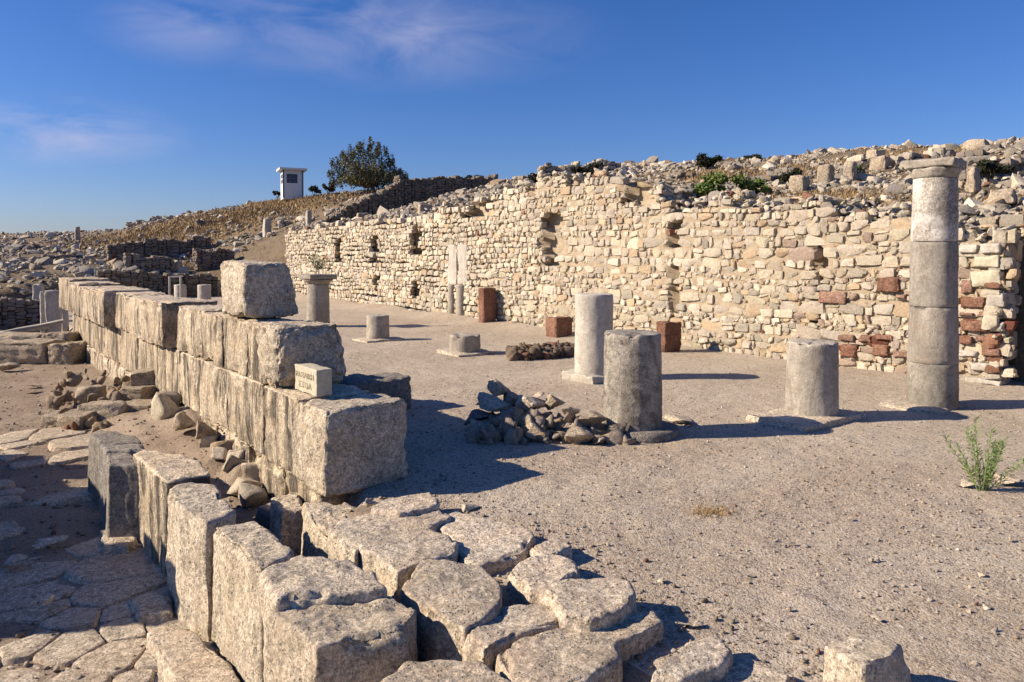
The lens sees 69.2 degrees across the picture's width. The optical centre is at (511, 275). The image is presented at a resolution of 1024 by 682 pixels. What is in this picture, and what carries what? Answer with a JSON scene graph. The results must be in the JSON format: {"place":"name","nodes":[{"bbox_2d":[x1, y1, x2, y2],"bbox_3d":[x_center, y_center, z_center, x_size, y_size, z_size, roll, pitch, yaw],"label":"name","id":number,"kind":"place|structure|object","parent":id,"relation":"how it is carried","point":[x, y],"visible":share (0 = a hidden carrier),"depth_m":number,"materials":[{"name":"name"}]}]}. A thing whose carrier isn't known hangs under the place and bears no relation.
{"place":"outdoors","nodes":[
{"label":"outdoors","id":0,"kind":"place"},
{"bbox_2d":[0,427,220,681],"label":"paving","id":1,"kind":"structure","parent":0,"point":[137,572],"depth_m":6.04,"materials":[{"name":"stone"}]},
{"bbox_2d":[99,530,137,554],"bbox_3d":[-3.790,2.611,7.159,0.385,0.212,0.677,-1,2,-28],"label":"flagstone","id":2,"kind":"object","parent":1,"relation":"on","point":[122,545],"visible":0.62,"depth_m":7.00,"materials":[{"name":"stone"}]},
{"bbox_2d":[128,590,173,625],"bbox_3d":[-2.856,2.702,5.927,0.358,0.211,0.594,-1,2,-36],"label":"flagstone","id":3,"kind":"object","parent":1,"relation":"on","point":[152,606],"visible":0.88,"depth_m":5.84,"materials":[{"name":"stone"}]},
{"bbox_2d":[0,330,651,681],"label":"street","id":4,"kind":"structure","parent":0,"point":[28,520],"depth_m":8.85,"materials":[{"name":"grey stone"}]},
{"bbox_2d":[0,331,44,339],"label":"block","id":5,"kind":"structure","parent":4,"relation":"on","point":[16,335],"depth_m":18.70,"materials":[{"name":"stone"}]},
{"bbox_2d":[0,338,65,363],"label":"block","id":6,"kind":"structure","parent":4,"relation":"on","point":[31,351],"depth_m":17.68,"materials":[{"name":"stone"}]},
{"bbox_2d":[0,319,65,331],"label":"stone beam","id":7,"kind":"structure","parent":4,"relation":"on","point":[41,325],"depth_m":20.10,"materials":[{"name":"stone"}]},
{"bbox_2d":[32,535,68,550],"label":"loose stone","id":8,"kind":"object","parent":4,"relation":"on","point":[47,542],"visible":1,"depth_m":7.02,"materials":[{"name":"stone"}]},
{"bbox_2d":[44,290,61,332],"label":"standing block","id":9,"kind":"structure","parent":4,"relation":"on","point":[53,310],"depth_m":21.38,"materials":[{"name":"stone"}]},
{"bbox_2d":[48,340,86,364],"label":"block","id":10,"kind":"structure","parent":4,"relation":"on","point":[70,353],"depth_m":17.69,"materials":[{"name":"stone"}]},
{"bbox_2d":[56,409,95,428],"bbox_3d":[-6.516,2.206,11.131,0.479,0.317,0.461,0,2,0],"label":"pile stone","id":11,"kind":"object","parent":4,"relation":"on","point":[79,418],"visible":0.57,"depth_m":10.98,"materials":[{"name":"stone"}]},
{"bbox_2d":[45,369,129,431],"bbox_3d":[-6.621,2.043,12.028,1.568,0.774,3.476,-1,2,-34],"label":"rubble","id":12,"kind":"object","parent":4,"relation":"on","point":[68,398],"visible":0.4,"depth_m":11.99,"materials":[{"name":"stone"}]},
{"bbox_2d":[73,385,106,404],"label":"pile stone","id":13,"kind":"object","parent":12,"relation":"on","point":[82,393],"visible":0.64,"depth_m":12.26,"materials":[{"name":"stone"}]},
{"bbox_2d":[77,400,126,420],"bbox_3d":[-6.236,2.140,11.505,0.717,0.383,0.601,0,2,6],"label":"pile stone","id":14,"kind":"object","parent":4,"relation":"on","point":[104,409],"visible":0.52,"depth_m":11.26,"materials":[{"name":"stone"}]},
{"bbox_2d":[88,430,140,507],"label":"upright block","id":15,"kind":"structure","parent":4,"relation":"on","point":[98,439],"depth_m":8.24,"materials":[{"name":"grey stone"}]},
{"bbox_2d":[99,444,144,529],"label":"upright block","id":16,"kind":"structure","parent":4,"relation":"on","point":[132,449],"depth_m":7.67,"materials":[{"name":"grey stone"}]},
{"bbox_2d":[105,452,139,542],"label":"upright block","id":17,"kind":"structure","parent":4,"relation":"on","point":[122,501],"depth_m":7.13,"materials":[{"name":"grey stone"}]},
{"bbox_2d":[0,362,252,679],"bbox_3d":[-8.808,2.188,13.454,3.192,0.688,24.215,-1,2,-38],"label":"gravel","id":18,"kind":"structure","parent":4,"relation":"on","point":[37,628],"depth_m":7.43,"materials":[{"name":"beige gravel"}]},
{"bbox_2d":[133,450,209,576],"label":"upright block","id":19,"kind":"structure","parent":4,"relation":"on","point":[161,474],"depth_m":6.76,"materials":[{"name":"stone"}]},
{"bbox_2d":[172,411,195,430],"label":"loose stone","id":20,"kind":"object","parent":4,"relation":"on","point":[182,421],"visible":1,"depth_m":9.75,"materials":[{"name":"stone"}]},
{"bbox_2d":[146,626,239,681],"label":"flagstone","id":21,"kind":"object","parent":4,"relation":"on","point":[179,655],"visible":0.95,"depth_m":5.05,"materials":[{"name":"stone"}]},
{"bbox_2d":[165,482,235,641],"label":"upright block","id":22,"kind":"structure","parent":4,"relation":"on","point":[198,514],"depth_m":5.64,"materials":[{"name":"stone"}]},
{"bbox_2d":[151,391,270,529],"bbox_3d":[-3.518,2.346,8.996,0.520,1.287,5.378,-1,2,-38],"label":"rubble","id":23,"kind":"object","parent":4,"relation":"on","point":[247,489],"visible":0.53,"depth_m":8.49,"materials":[{"name":"stone"}]},
{"bbox_2d":[196,420,218,439],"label":"loose stone","id":24,"kind":"object","parent":23,"relation":"on","point":[203,429],"visible":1,"depth_m":9.29,"materials":[{"name":"stone"}]},
{"bbox_2d":[211,521,293,681],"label":"upright block","id":25,"kind":"structure","parent":4,"relation":"on","point":[246,554],"depth_m":4.97,"materials":[{"name":"stone"}]},
{"bbox_2d":[269,492,302,556],"bbox_3d":[-2.162,2.390,7.135,0.358,0.452,0.794,0,2,-18],"label":"footing stone","id":26,"kind":"object","parent":4,"relation":"on","point":[286,522],"visible":0.82,"depth_m":6.88,"materials":[{"name":"stone"}]},
{"bbox_2d":[259,555,386,681],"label":"upright block","id":27,"kind":"structure","parent":4,"relation":"on","point":[302,582],"depth_m":4.40,"materials":[{"name":"stone"}]},
{"bbox_2d":[299,502,355,557],"bbox_3d":[-1.501,2.303,6.322,0.505,0.568,0.984,-1,2,-23],"label":"footing stone","id":28,"kind":"object","parent":4,"relation":"on","point":[321,520],"visible":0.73,"depth_m":6.29,"materials":[{"name":"stone"}]},
{"bbox_2d":[264,596,417,681],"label":"upright block","id":29,"kind":"structure","parent":4,"relation":"on","point":[374,640],"depth_m":4.00,"materials":[{"name":"stone"}]},
{"bbox_2d":[328,510,451,566],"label":"paving slab","id":30,"kind":"structure","parent":4,"relation":"on","point":[344,535],"depth_m":5.71,"materials":[{"name":"stone"}]},
{"bbox_2d":[352,528,458,602],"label":"paving slab","id":31,"kind":"structure","parent":4,"relation":"on","point":[391,559],"depth_m":5.18,"materials":[{"name":"stone"}]},
{"bbox_2d":[380,659,511,681],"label":"paving slab","id":32,"kind":"structure","parent":4,"relation":"on","point":[439,670],"depth_m":3.67,"materials":[{"name":"stone"}]},
{"bbox_2d":[399,559,501,661],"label":"paving slab","id":33,"kind":"structure","parent":4,"relation":"on","point":[453,603],"depth_m":4.39,"materials":[{"name":"stone"}]},
{"bbox_2d":[462,603,558,671],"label":"paving slab","id":34,"kind":"structure","parent":4,"relation":"on","point":[504,630],"depth_m":4.12,"materials":[{"name":"stone"}]},
{"bbox_2d":[495,611,662,681],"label":"paving slab","id":35,"kind":"structure","parent":4,"relation":"on","point":[561,654],"depth_m":3.89,"materials":[{"name":"stone"}]},
{"bbox_2d":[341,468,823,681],"bbox_3d":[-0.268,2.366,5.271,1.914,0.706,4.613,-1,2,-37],"label":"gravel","id":36,"kind":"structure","parent":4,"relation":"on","point":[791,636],"depth_m":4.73,"materials":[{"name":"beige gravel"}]},
{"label":"pile stone","id":37,"kind":"object","parent":4,"relation":"on","visible":0},
{"bbox_2d":[119,385,156,400],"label":"pile stone","id":38,"kind":"object","parent":37,"relation":"on","point":[130,392],"visible":0.61,"depth_m":11.93,"materials":[{"name":"stone"}]},
{"bbox_2d":[130,367,154,384],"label":"pile stone","id":39,"kind":"object","parent":38,"relation":"on","point":[144,376],"visible":0.8,"depth_m":12.16,"materials":[{"name":"stone"}]},
{"bbox_2d":[371,492,439,516],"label":"paving slab","id":40,"kind":"structure","parent":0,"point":[414,504],"depth_m":6.06,"materials":[{"name":"stone"}]},
{"bbox_2d":[0,144,1023,381],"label":"hillside","id":41,"kind":"structure","parent":0,"point":[274,250],"depth_m":39.24,"materials":[{"name":"beige soil"}]},
{"bbox_2d":[0,296,45,331],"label":"ruined wall","id":42,"kind":"structure","parent":41,"relation":"on","point":[16,312],"depth_m":24.31,"materials":[{"name":"stone"}]},
{"bbox_2d":[1,260,168,298],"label":"rubble","id":43,"kind":"object","parent":41,"relation":"on","point":[6,273],"visible":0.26,"depth_m":37.16,"materials":[{"name":"stone"}]},
{"bbox_2d":[123,253,174,273],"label":"ruined wall","id":44,"kind":"structure","parent":41,"relation":"on","point":[160,264],"depth_m":41.59,"materials":[{"name":"stone"}]},
{"bbox_2d":[104,235,210,261],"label":"ruined wall","id":45,"kind":"structure","parent":41,"relation":"on","point":[168,247],"depth_m":50.65,"materials":[{"name":"stone"}]},
{"bbox_2d":[96,269,219,296],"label":"ruined wall","id":46,"kind":"structure","parent":41,"relation":"on","point":[155,281],"depth_m":38.58,"materials":[{"name":"stone"}]},
{"bbox_2d":[8,186,384,271],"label":"dry grass","id":47,"kind":"structure","parent":41,"relation":"on","point":[288,204],"depth_m":58.99,"materials":[{"name":"beige plant"}]},
{"bbox_2d":[192,248,234,270],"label":"ruined wall","id":48,"kind":"structure","parent":41,"relation":"on","point":[215,258],"depth_m":44.36,"materials":[{"name":"stone"}]},
{"bbox_2d":[276,167,306,199],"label":"guard booth","id":49,"kind":"object","parent":41,"relation":"on","point":[292,186],"visible":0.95,"depth_m":63.07,"materials":[{"name":"white paint"}]},
{"bbox_2d":[309,182,401,225],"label":"ruined wall","id":50,"kind":"structure","parent":41,"relation":"on","point":[388,197],"depth_m":44.06,"materials":[{"name":"stone"}]},
{"bbox_2d":[327,136,408,191],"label":"tree","id":51,"kind":"object","parent":41,"relation":"on","point":[372,176],"visible":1,"depth_m":56.38,"materials":[{"name":"green plant"}]},
{"bbox_2d":[0,147,844,299],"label":"rubble","id":52,"kind":"object","parent":41,"relation":"on","point":[475,193],"visible":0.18,"depth_m":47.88,"materials":[{"name":"stone"}]},
{"bbox_2d":[393,174,497,206],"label":"ruined wall","id":53,"kind":"structure","parent":41,"relation":"on","point":[418,190],"depth_m":46.70,"materials":[{"name":"stone"}]},
{"bbox_2d":[536,158,621,180],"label":"ruined wall","id":54,"kind":"structure","parent":41,"relation":"on","point":[548,168],"depth_m":28.91,"materials":[{"name":"stone"}]},
{"bbox_2d":[695,153,722,169],"bbox_3d":[7.607,-4.318,28.804,1.128,0.908,0.915,-1,2,-34],"label":"shrub","id":55,"kind":"object","parent":41,"relation":"on","point":[703,160],"visible":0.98,"depth_m":28.69,"materials":[{"name":"green plant"}]},
{"bbox_2d":[691,171,747,195],"bbox_3d":[5.339,-2.275,19.438,1.486,0.937,1.224,0,2,0],"label":"shrub","id":56,"kind":"object","parent":41,"relation":"on","point":[707,186],"visible":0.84,"depth_m":19.13,"materials":[{"name":"green plant"}]},
{"bbox_2d":[481,136,1023,222],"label":"rubble","id":57,"kind":"object","parent":41,"relation":"on","point":[961,184],"visible":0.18,"depth_m":20.02,"materials":[{"name":"stone"}]},
{"bbox_2d":[738,177,772,193],"bbox_3d":[6.319,-2.203,19.247,0.898,0.732,0.690,0,2,0],"label":"shrub","id":58,"kind":"object","parent":41,"relation":"on","point":[756,183],"visible":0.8,"depth_m":19.18,"materials":[{"name":"green plant"}]},
{"bbox_2d":[789,175,809,191],"bbox_3d":[7.512,-2.345,19.448,0.458,0.572,0.577,1,2,39],"label":"standing block","id":59,"kind":"object","parent":41,"relation":"on","point":[796,182],"depth_m":19.25,"materials":[{"name":"stone"}]},
{"bbox_2d":[817,164,834,182],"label":"standing block","id":60,"kind":"object","parent":41,"relation":"on","point":[826,172],"depth_m":20.76,"materials":[{"name":"stone"}]},
{"bbox_2d":[641,139,1023,216],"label":"dry grass","id":61,"kind":"structure","parent":41,"relation":"on","point":[797,193],"depth_m":22.74,"materials":[{"name":"beige plant"}]},
{"bbox_2d":[843,161,857,181],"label":"standing block","id":62,"kind":"object","parent":41,"relation":"on","point":[850,170],"depth_m":21.29,"materials":[{"name":"stone"}]},
{"bbox_2d":[869,155,891,169],"bbox_3d":[11.883,-3.453,23.922,0.734,0.760,0.563,-1,2,-43],"label":"standing block","id":63,"kind":"object","parent":41,"relation":"on","point":[883,161],"depth_m":23.67,"materials":[{"name":"stone"}]},
{"bbox_2d":[846,143,957,166],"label":"ruined wall","id":64,"kind":"structure","parent":41,"relation":"on","point":[942,151],"depth_m":24.36,"materials":[{"name":"stone"}]},
{"bbox_2d":[965,167,981,193],"bbox_3d":[10.834,-2.217,17.456,0.361,0.650,0.301,-1,2,-29],"label":"standing block","id":65,"kind":"object","parent":41,"relation":"on","point":[973,184],"depth_m":17.34,"materials":[{"name":"stone"}]},
{"bbox_2d":[956,144,1001,158],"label":"ruined wall","id":66,"kind":"structure","parent":41,"relation":"on","point":[981,150],"depth_m":23.47,"materials":[{"name":"stone"}]},
{"bbox_2d":[958,154,1023,183],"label":"ruined wall","id":67,"kind":"structure","parent":41,"relation":"on","point":[1018,162],"depth_m":20.32,"materials":[{"name":"stone"}]},
{"bbox_2d":[974,158,1015,181],"bbox_3d":[12.202,-2.667,18.838,0.993,0.643,0.621,0,2,18],"label":"shrub","id":68,"kind":"object","parent":41,"relation":"on","point":[991,168],"visible":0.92,"depth_m":18.72,"materials":[{"name":"green plant"}]},
{"bbox_2d":[987,188,1017,204],"bbox_3d":[10.550,-1.681,15.959,0.514,0.362,0.654,1,2,41],"label":"standing block","id":69,"kind":"object","parent":41,"relation":"on","point":[1010,196],"depth_m":15.73,"materials":[{"name":"stone"}]},
{"bbox_2d":[0,0,1023,233],"label":"sky","id":70,"kind":"structure","parent":0,"point":[114,113],"materials":[{"name":"blue"}]},
{"bbox_2d":[68,293,1023,681],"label":"ground","id":71,"kind":"structure","parent":0,"point":[950,649],"depth_m":6.81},
{"bbox_2d":[41,330,81,341],"bbox_3d":[-11.456,1.660,19.042,0.794,0.473,0.846,0,2,0],"label":"block","id":72,"kind":"object","parent":71,"relation":"on","point":[68,336],"depth_m":18.69,"materials":[{"name":"stone"}]},
{"bbox_2d":[59,276,369,505],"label":"ashlar wall","id":73,"kind":"structure","parent":71,"relation":"on","point":[200,356],"depth_m":9.86,"materials":[{"name":"stone"}]},
{"bbox_2d":[220,260,297,317],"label":"block","id":74,"kind":"structure","parent":73,"relation":"on","point":[255,289],"depth_m":8.78,"materials":[{"name":"stone"}]},
{"bbox_2d":[256,321,346,386],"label":"block","id":75,"kind":"structure","parent":73,"relation":"attached to","point":[284,349],"depth_m":7.88,"materials":[{"name":"stone"}]},
{"bbox_2d":[295,363,331,396],"bbox_3d":[-2.021,1.056,7.535,0.174,0.271,0.538,-1,2,-39],"label":"lettered stone","id":76,"kind":"object","parent":73,"relation":"on","point":[313,379],"visible":1,"depth_m":7.37,"materials":[{"name":"white stone"}]},
{"bbox_2d":[299,274,336,322],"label":"column","id":77,"kind":"structure","parent":71,"relation":"on","point":[318,306],"depth_m":22.75,"materials":[{"name":"grey stone"}]},
{"bbox_2d":[296,393,407,496],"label":"block","id":78,"kind":"structure","parent":71,"relation":"on","point":[353,444],"depth_m":6.95,"materials":[{"name":"stone"}]},
{"bbox_2d":[337,372,411,408],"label":"cross wall","id":79,"kind":"structure","parent":71,"relation":"on","point":[395,385],"depth_m":10.55,"materials":[{"name":"grey stone"}]},
{"bbox_2d":[352,314,404,342],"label":"column","id":80,"kind":"structure","parent":71,"relation":"on","point":[377,327],"depth_m":19.12,"materials":[{"name":"grey stone"}]},
{"bbox_2d":[437,333,493,356],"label":"column","id":81,"kind":"structure","parent":71,"relation":"on","point":[464,344],"depth_m":16.50,"materials":[{"name":"grey stone"}]},
{"bbox_2d":[438,512,535,574],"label":"paving slab","id":82,"kind":"structure","parent":71,"relation":"on","point":[491,547],"depth_m":5.51,"materials":[{"name":"stone"}]},
{"bbox_2d":[478,287,496,322],"bbox_3d":[-0.798,1.036,24.018,0.549,1.277,0.376,-1,2,-36],"label":"tuff block","id":83,"kind":"object","parent":71,"relation":"on","point":[487,296],"depth_m":23.86,"materials":[{"name":"red stone"}]},
{"bbox_2d":[519,413,541,440],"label":"heap stone","id":84,"kind":"object","parent":71,"relation":"on","point":[527,419],"visible":0.51,"depth_m":8.78,"materials":[{"name":"stone"}]},
{"bbox_2d":[505,340,574,360],"bbox_3d":[0.838,1.722,16.253,2.291,0.577,1.245,-1,2,-21],"label":"stone bed","id":85,"kind":"object","parent":71,"relation":"on","point":[534,351],"visible":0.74,"depth_m":15.85,"materials":[{"name":"brown stone"}]},
{"bbox_2d":[507,553,579,604],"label":"paving slab","id":86,"kind":"structure","parent":71,"relation":"on","point":[530,579],"depth_m":4.86,"materials":[{"name":"stone"}]},
{"bbox_2d":[466,406,636,445],"bbox_3d":[0.498,1.862,9.040,2.068,0.554,0.903,0,2,0],"label":"rubble","id":87,"kind":"object","parent":71,"relation":"on","point":[515,433],"visible":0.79,"depth_m":8.76,"materials":[{"name":"stone"}]},
{"bbox_2d":[515,395,545,408],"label":"heap stone","id":88,"kind":"object","parent":87,"relation":"on","point":[525,402],"visible":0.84,"depth_m":9.14,"materials":[{"name":"stone"}]},
{"bbox_2d":[577,410,606,425],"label":"heap stone","id":89,"kind":"object","parent":87,"relation":"on","point":[589,417],"visible":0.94,"depth_m":8.90,"materials":[{"name":"stone"}]},
{"bbox_2d":[530,538,572,559],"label":"paving slab","id":90,"kind":"structure","parent":71,"relation":"on","point":[556,546],"depth_m":5.33,"materials":[{"name":"stone"}]},
{"bbox_2d":[545,316,572,337],"bbox_3d":[1.291,1.452,20.253,0.683,0.674,0.532,-1,2,-38],"label":"tuff block","id":91,"kind":"object","parent":71,"relation":"on","point":[558,326],"depth_m":20.03,"materials":[{"name":"red stone"}]},
{"bbox_2d":[564,426,594,442],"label":"heap stone","id":92,"kind":"object","parent":71,"relation":"on","point":[581,434],"visible":0.94,"depth_m":8.64,"materials":[{"name":"stone"}]},
{"bbox_2d":[538,578,636,631],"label":"paving slab","id":93,"kind":"structure","parent":71,"relation":"on","point":[591,605],"depth_m":4.33,"materials":[{"name":"stone"}]},
{"bbox_2d":[562,293,612,384],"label":"column","id":94,"kind":"structure","parent":71,"relation":"on","point":[593,317],"depth_m":12.97,"materials":[{"name":"stone"}]},
{"bbox_2d":[603,329,679,443],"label":"column","id":95,"kind":"structure","parent":71,"relation":"on","point":[632,392],"depth_m":8.90,"materials":[{"name":"stone"}]},
{"bbox_2d":[284,168,1023,385],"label":"masonry wall","id":96,"kind":"structure","parent":71,"relation":"on","point":[735,272],"depth_m":17.88,"materials":[{"name":"stone"}]},
{"bbox_2d":[448,244,470,315],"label":"engaged columns","id":97,"kind":"structure","parent":96,"relation":"attached to","point":[454,267],"depth_m":25.95,"materials":[{"name":"grey stone"}]},
{"bbox_2d":[656,321,681,351],"bbox_3d":[3.602,1.452,17.063,0.603,0.798,0.323,-1,2,-38],"label":"tuff block","id":98,"kind":"object","parent":71,"relation":"on","point":[670,332],"depth_m":16.90,"materials":[{"name":"red stone"}]},
{"bbox_2d":[651,634,732,681],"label":"paving slab","id":99,"kind":"structure","parent":71,"relation":"on","point":[708,659],"depth_m":3.79,"materials":[{"name":"stone"}]},
{"bbox_2d":[679,503,745,520],"bbox_3d":[1.745,2.030,6.393,0.596,0.047,0.488,0,2,0],"label":"dry tuft","id":100,"kind":"object","parent":71,"relation":"on","point":[713,511],"visible":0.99,"depth_m":6.37,"materials":[{"name":"brown plant"}]},
{"bbox_2d":[716,659,794,681],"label":"paving slab","id":101,"kind":"structure","parent":71,"relation":"on","point":[748,670],"depth_m":3.83,"materials":[{"name":"stone"}]},
{"bbox_2d":[746,339,866,432],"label":"column","id":102,"kind":"structure","parent":71,"relation":"on","point":[812,388],"depth_m":9.77,"materials":[{"name":"grey stone"}]},
{"bbox_2d":[823,635,911,681],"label":"boulder","id":103,"kind":"object","parent":71,"relation":"on","point":[853,658],"visible":1,"depth_m":3.65,"materials":[{"name":"stone"}]},
{"bbox_2d":[878,156,966,414],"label":"column","id":104,"kind":"structure","parent":71,"relation":"on","point":[932,380],"depth_m":10.51,"materials":[{"name":"stone"}]},
{"bbox_2d":[942,416,1023,490],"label":"plant","id":105,"kind":"object","parent":71,"relation":"on","point":[988,475],"visible":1,"depth_m":6.96,"materials":[{"name":"green plant"}]},
{"bbox_2d":[975,214,1023,242],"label":"masonry wall","id":106,"kind":"structure","parent":71,"relation":"on","point":[1005,220],"depth_m":13.48,"materials":[{"name":"stone"}]},
{"bbox_2d":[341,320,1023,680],"bbox_3d":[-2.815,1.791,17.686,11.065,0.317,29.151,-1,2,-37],"label":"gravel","id":107,"kind":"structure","parent":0,"point":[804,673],"depth_m":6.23,"materials":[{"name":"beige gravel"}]},
{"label":"heap stone","id":108,"kind":"object","parent":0,"visible":0},
{"bbox_2d":[477,392,512,411],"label":"heap stone","id":109,"kind":"object","parent":108,"relation":"on","point":[488,402],"visible":0.88,"depth_m":9.29,"materials":[{"name":"stone"}]},
{"bbox_2d":[487,379,509,395],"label":"heap stone","id":110,"kind":"object","parent":109,"relation":"on","point":[495,387],"visible":0.95,"depth_m":9.48,"materials":[{"name":"stone"}]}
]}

